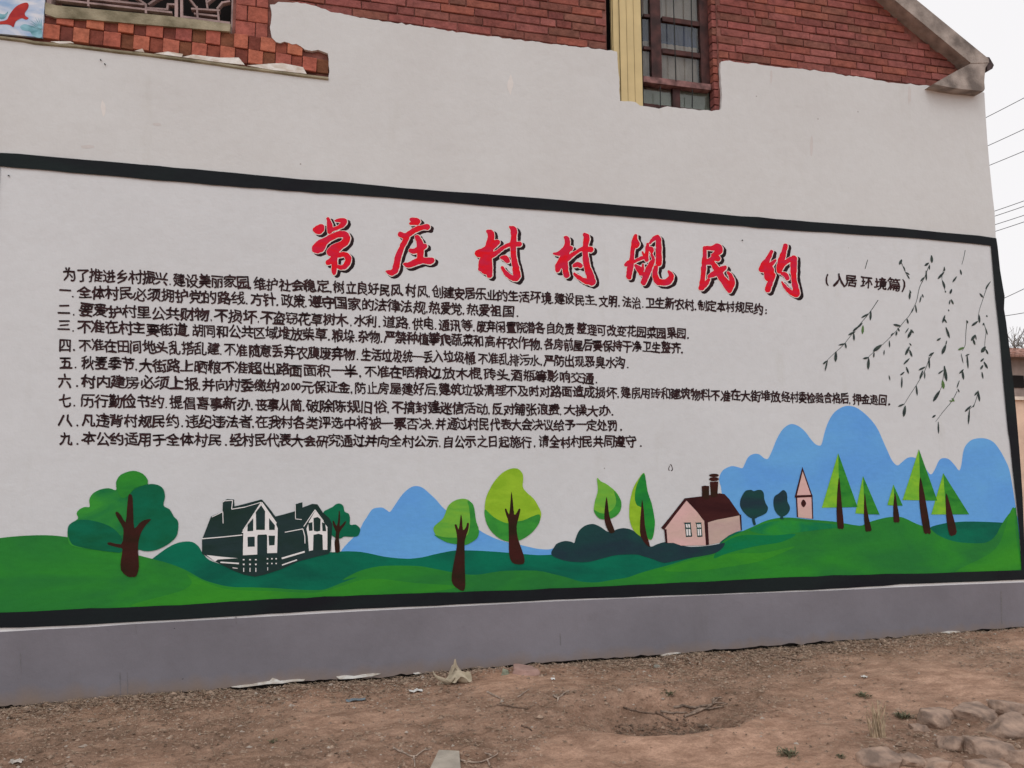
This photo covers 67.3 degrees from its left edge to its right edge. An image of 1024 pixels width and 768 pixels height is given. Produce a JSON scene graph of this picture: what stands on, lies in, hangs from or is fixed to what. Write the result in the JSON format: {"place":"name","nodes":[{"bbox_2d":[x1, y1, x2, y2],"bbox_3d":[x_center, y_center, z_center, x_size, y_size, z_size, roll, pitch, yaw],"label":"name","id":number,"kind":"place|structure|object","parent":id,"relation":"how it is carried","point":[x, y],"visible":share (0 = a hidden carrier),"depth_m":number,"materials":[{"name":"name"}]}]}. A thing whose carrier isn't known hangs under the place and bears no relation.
{"place":"outdoors","nodes":[
{"label":"outdoors","id":0,"kind":"place"},
{"bbox_2d":[0,628,1023,767],"bbox_3d":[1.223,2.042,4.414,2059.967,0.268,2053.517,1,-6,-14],"label":"ground","id":1,"kind":"structure","parent":0,"point":[934,679],"depth_m":4.64,"materials":[{"name":"brown soil"}]},
{"bbox_2d":[8,758,23,763],"bbox_3d":[-2.575,1.957,3.994,0.063,0.016,0.053,1,-6,-14],"label":"paper scrap","id":2,"kind":"object","parent":1,"relation":"on","point":[12,761],"visible":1,"depth_m":3.99,"materials":[{"name":"white paper"}]},
{"bbox_2d":[345,698,364,701],"bbox_3d":[-1.029,2.071,5.046,0.135,0.016,0.048,1,-6,-14],"label":"plastic scrap","id":3,"kind":"object","parent":1,"relation":"on","point":[353,699],"visible":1,"depth_m":5.04,"materials":[{"name":"white plastic"}]},
{"bbox_2d":[393,747,431,766],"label":"twig","id":4,"kind":"object","parent":1,"relation":"on","point":[402,751],"visible":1,"depth_m":4.06,"materials":[{"name":"brown wood"}]},
{"bbox_2d":[408,688,422,691],"bbox_3d":[-0.653,2.084,5.225,0.097,0.017,0.056,1,-6,-14],"label":"paper scrap","id":5,"kind":"object","parent":1,"relation":"on","point":[416,689],"visible":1,"depth_m":5.22,"materials":[{"name":"white paper"}]},
{"bbox_2d":[430,750,460,767],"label":"concrete slab","id":6,"kind":"structure","parent":1,"relation":"on","point":[447,759],"depth_m":3.93,"materials":[{"name":"grey concrete"}]},
{"bbox_2d":[433,659,471,683],"bbox_3d":[-0.420,2.022,5.388,0.287,0.166,0.135,1,-6,-14],"label":"corn husk","id":7,"kind":"object","parent":1,"relation":"on","point":[455,674],"visible":1,"depth_m":5.40,"materials":[{"name":"beige plant"}]},
{"bbox_2d":[460,752,497,766],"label":"twig","id":8,"kind":"object","parent":1,"relation":"on","point":[487,760],"visible":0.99,"depth_m":3.96,"materials":[{"name":"brown wood"}]},
{"bbox_2d":[501,668,509,675],"bbox_3d":[-0.048,2.093,5.530,0.067,0.089,0.058,0,-2,1],"label":"rubble","id":9,"kind":"object","parent":1,"relation":"on","point":[505,671],"visible":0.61,"depth_m":5.52,"materials":[{"name":"stone"}]},
{"bbox_2d":[0,0,1023,708],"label":"brick house","id":10,"kind":"structure","parent":1,"relation":"on","point":[860,112],"depth_m":6.16,"materials":[{"name":"paint"}]},
{"bbox_2d":[45,0,232,33],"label":"lattice window","id":11,"kind":"structure","parent":10,"relation":"in","point":[198,22],"depth_m":5.64,"materials":[{"name":"concrete"}]},
{"bbox_2d":[0,153,1023,631],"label":"mural","id":12,"kind":"object","parent":10,"relation":"on","point":[230,395],"visible":1,"depth_m":5.91,"materials":[{"name":"white paint"}]},
{"bbox_2d":[641,0,713,110],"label":"window","id":13,"kind":"structure","parent":10,"relation":"in","point":[675,35],"depth_m":6.81,"materials":[{"name":"red wood"}]},
{"bbox_2d":[0,629,1023,767],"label":"grit","id":14,"kind":"object","parent":1,"relation":"on","point":[290,705],"visible":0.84,"depth_m":4.92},
{"bbox_2d":[496,704,527,709],"bbox_3d":[0.004,2.002,4.766,0.258,0.031,0.039,-5,-7,35],"label":"twig","id":15,"kind":"object","parent":1,"relation":"on","point":[510,706],"visible":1,"depth_m":4.77,"materials":[{"name":"brown wood"}]},
{"bbox_2d":[0,627,1023,767],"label":"soil crumbs","id":16,"kind":"object","parent":1,"relation":"on","point":[899,743],"visible":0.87,"depth_m":4.99,"materials":[{"name":"brown soil"}]},
{"bbox_2d":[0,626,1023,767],"bbox_3d":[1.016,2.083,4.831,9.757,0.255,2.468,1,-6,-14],"label":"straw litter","id":17,"kind":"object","parent":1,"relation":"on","point":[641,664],"visible":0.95,"depth_m":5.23,"materials":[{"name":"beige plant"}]},
{"bbox_2d":[512,664,539,675],"bbox_3d":[0.102,2.103,5.564,0.202,0.122,0.144,2,-2,4],"label":"brick rubble","id":18,"kind":"object","parent":1,"relation":"on","point":[523,669],"visible":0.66,"depth_m":5.52,"materials":[{"name":"pink brick"}]},
{"bbox_2d":[553,690,568,701],"bbox_3d":[0.300,2.000,4.943,0.073,0.038,0.263,-2,-6,19],"label":"twig","id":19,"kind":"object","parent":1,"relation":"on","point":[558,697],"visible":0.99,"depth_m":4.89,"materials":[{"name":"brown wood"}]},
{"bbox_2d":[623,706,662,713],"bbox_3d":[0.840,2.091,4.923,0.263,0.061,0.020,0,-6,-5],"label":"twig","id":20,"kind":"object","parent":1,"relation":"on","point":[624,707],"visible":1,"depth_m":4.92,"materials":[{"name":"brown wood"}]},
{"bbox_2d":[655,711,672,720],"bbox_3d":[0.974,2.121,4.918,0.117,0.055,0.030,-2,-6,17],"label":"twig","id":21,"kind":"object","parent":1,"relation":"on","point":[660,714],"visible":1,"depth_m":4.92,"materials":[{"name":"brown wood"}]},
{"bbox_2d":[612,718,717,735],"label":"hollow litter","id":22,"kind":"object","parent":1,"relation":"on","point":[699,726],"visible":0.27,"depth_m":4.82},
{"bbox_2d":[661,690,675,696],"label":"weed","id":23,"kind":"object","parent":1,"relation":"on","point":[666,692],"visible":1,"depth_m":5.05,"materials":[{"name":"green plant"}]},
{"bbox_2d":[660,697,727,717],"bbox_3d":[1.166,2.077,4.940,0.428,0.118,0.084,-1,-6,4],"label":"dead root","id":24,"kind":"object","parent":1,"relation":"on","point":[699,708],"visible":1,"depth_m":4.93,"materials":[{"name":"brown wood"}]},
{"bbox_2d":[770,654,800,660],"bbox_3d":[2.144,2.136,5.999,0.075,0.025,0.281,5,-8,-42],"label":"twig","id":25,"kind":"object","parent":1,"relation":"on","point":[783,657],"visible":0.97,"depth_m":6.01,"materials":[{"name":"brown wood"}]},
{"bbox_2d":[775,745,800,758],"bbox_3d":[1.430,1.909,3.983,0.138,0.033,0.154,-1,-6,3],"label":"weed","id":26,"kind":"object","parent":1,"relation":"on","point":[786,752],"visible":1,"depth_m":3.99,"materials":[{"name":"green plant"}]},
{"bbox_2d":[835,754,845,758],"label":"weed","id":27,"kind":"object","parent":1,"relation":"on","point":[840,756],"visible":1,"depth_m":3.93,"materials":[{"name":"green plant"}]},
{"bbox_2d":[851,691,872,698],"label":"weed","id":28,"kind":"object","parent":1,"relation":"on","point":[863,694],"visible":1,"depth_m":4.99,"materials":[{"name":"green plant"}]},
{"bbox_2d":[864,700,887,737],"bbox_3d":[2.005,1.848,4.246,0.146,0.188,0.090,4,-7,-34],"label":"straw tuft","id":29,"kind":"object","parent":1,"relation":"on","point":[875,725],"visible":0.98,"depth_m":4.22,"materials":[{"name":"beige plant"}]},
{"bbox_2d":[855,746,901,767],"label":"stone","id":30,"kind":"object","parent":1,"relation":"on","point":[879,757],"visible":0.89,"depth_m":3.83,"materials":[{"name":"beige stone"}]},
{"bbox_2d":[894,710,916,719],"bbox_3d":[2.326,1.969,4.580,0.142,0.034,0.152,1,-6,-14],"label":"weed","id":31,"kind":"object","parent":1,"relation":"on","point":[900,715],"visible":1,"depth_m":4.57,"materials":[{"name":"green plant"}]},
{"bbox_2d":[897,752,926,767],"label":"stone","id":32,"kind":"object","parent":1,"relation":"on","point":[909,759],"visible":0.8,"depth_m":3.81,"materials":[{"name":"beige stone"}]},
{"bbox_2d":[908,723,930,731],"bbox_3d":[2.317,1.966,4.374,0.114,0.064,0.094,0,-2,-10],"label":"stone","id":33,"kind":"object","parent":1,"relation":"on","point":[916,727],"visible":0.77,"depth_m":4.35,"materials":[{"name":"beige stone"}]},
{"bbox_2d":[916,707,954,729],"bbox_3d":[2.490,1.978,4.502,0.322,0.149,0.192,11,-15,-34],"label":"stone","id":34,"kind":"object","parent":1,"relation":"on","point":[936,717],"visible":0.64,"depth_m":4.42,"materials":[{"name":"beige stone"}]},
{"bbox_2d":[924,757,951,767],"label":"stone","id":35,"kind":"object","parent":1,"relation":"on","point":[935,762],"visible":0.91,"depth_m":3.78,"materials":[{"name":"beige stone"}]},
{"bbox_2d":[935,735,963,751],"bbox_3d":[2.333,1.914,4.075,0.213,0.122,0.177,4,-7,-25],"label":"stone","id":36,"kind":"object","parent":1,"relation":"on","point":[950,743],"visible":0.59,"depth_m":4.01,"materials":[{"name":"beige stone"}]},
{"bbox_2d":[952,701,997,723],"bbox_3d":[2.703,1.964,4.542,0.263,0.131,0.247,-1,-6,3],"label":"stone","id":37,"kind":"object","parent":1,"relation":"on","point":[974,711],"visible":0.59,"depth_m":4.46,"materials":[{"name":"beige stone"}]},
{"bbox_2d":[962,758,1010,767],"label":"stone","id":38,"kind":"object","parent":1,"relation":"on","point":[985,763],"visible":1,"depth_m":3.73,"materials":[{"name":"beige stone"}]},
{"bbox_2d":[962,735,1014,758],"bbox_3d":[2.465,1.901,3.938,0.255,0.152,0.224,4,0,-2],"label":"stone","id":39,"kind":"object","parent":1,"relation":"on","point":[991,748],"visible":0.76,"depth_m":3.91,"materials":[{"name":"beige stone"}]},
{"bbox_2d":[985,711,1023,739],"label":"stone","id":40,"kind":"object","parent":1,"relation":"on","point":[1008,725],"visible":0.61,"depth_m":4.24,"materials":[{"name":"beige stone"}]},
{"bbox_2d":[987,699,1023,714],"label":"stone","id":41,"kind":"object","parent":1,"relation":"on","point":[1000,707],"visible":0.5,"depth_m":4.56,"materials":[{"name":"beige stone"}]},
{"bbox_2d":[1004,750,1023,764],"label":"stone","id":42,"kind":"object","parent":1,"relation":"on","point":[1015,756],"visible":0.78,"depth_m":3.82,"materials":[{"name":"beige stone"}]},
{"bbox_2d":[1008,330,1023,347],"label":"bare tree","id":43,"kind":"object","parent":1,"relation":"on","point":[1017,344],"depth_m":26.56,"materials":[{"name":"grey plant"}]},
{"bbox_2d":[1010,348,1023,396],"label":"shed","id":44,"kind":"structure","parent":1,"relation":"on","point":[1017,359],"depth_m":20.90,"materials":[{"name":"brown brick"}]},
{"bbox_2d":[1013,375,1023,387],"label":"window","id":45,"kind":"structure","parent":44,"relation":"in","point":[1018,380],"depth_m":20.87,"materials":[{"name":"black glass"}]},
{"bbox_2d":[1015,396,1023,517],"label":"yard wall","id":46,"kind":"structure","parent":1,"relation":"on","point":[1019,401],"depth_m":13.33,"materials":[{"name":"beige paint"}]},
{"bbox_2d":[917,0,1023,347],"label":"sky","id":47,"kind":"structure","parent":0,"point":[995,28],"materials":[{"name":"white"}]},
{"bbox_2d":[986,98,1023,117],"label":"power line","id":48,"kind":"object","parent":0,"point":[1003,108],"visible":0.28,"depth_m":25.34,"materials":[{"name":"metal"}]}
]}

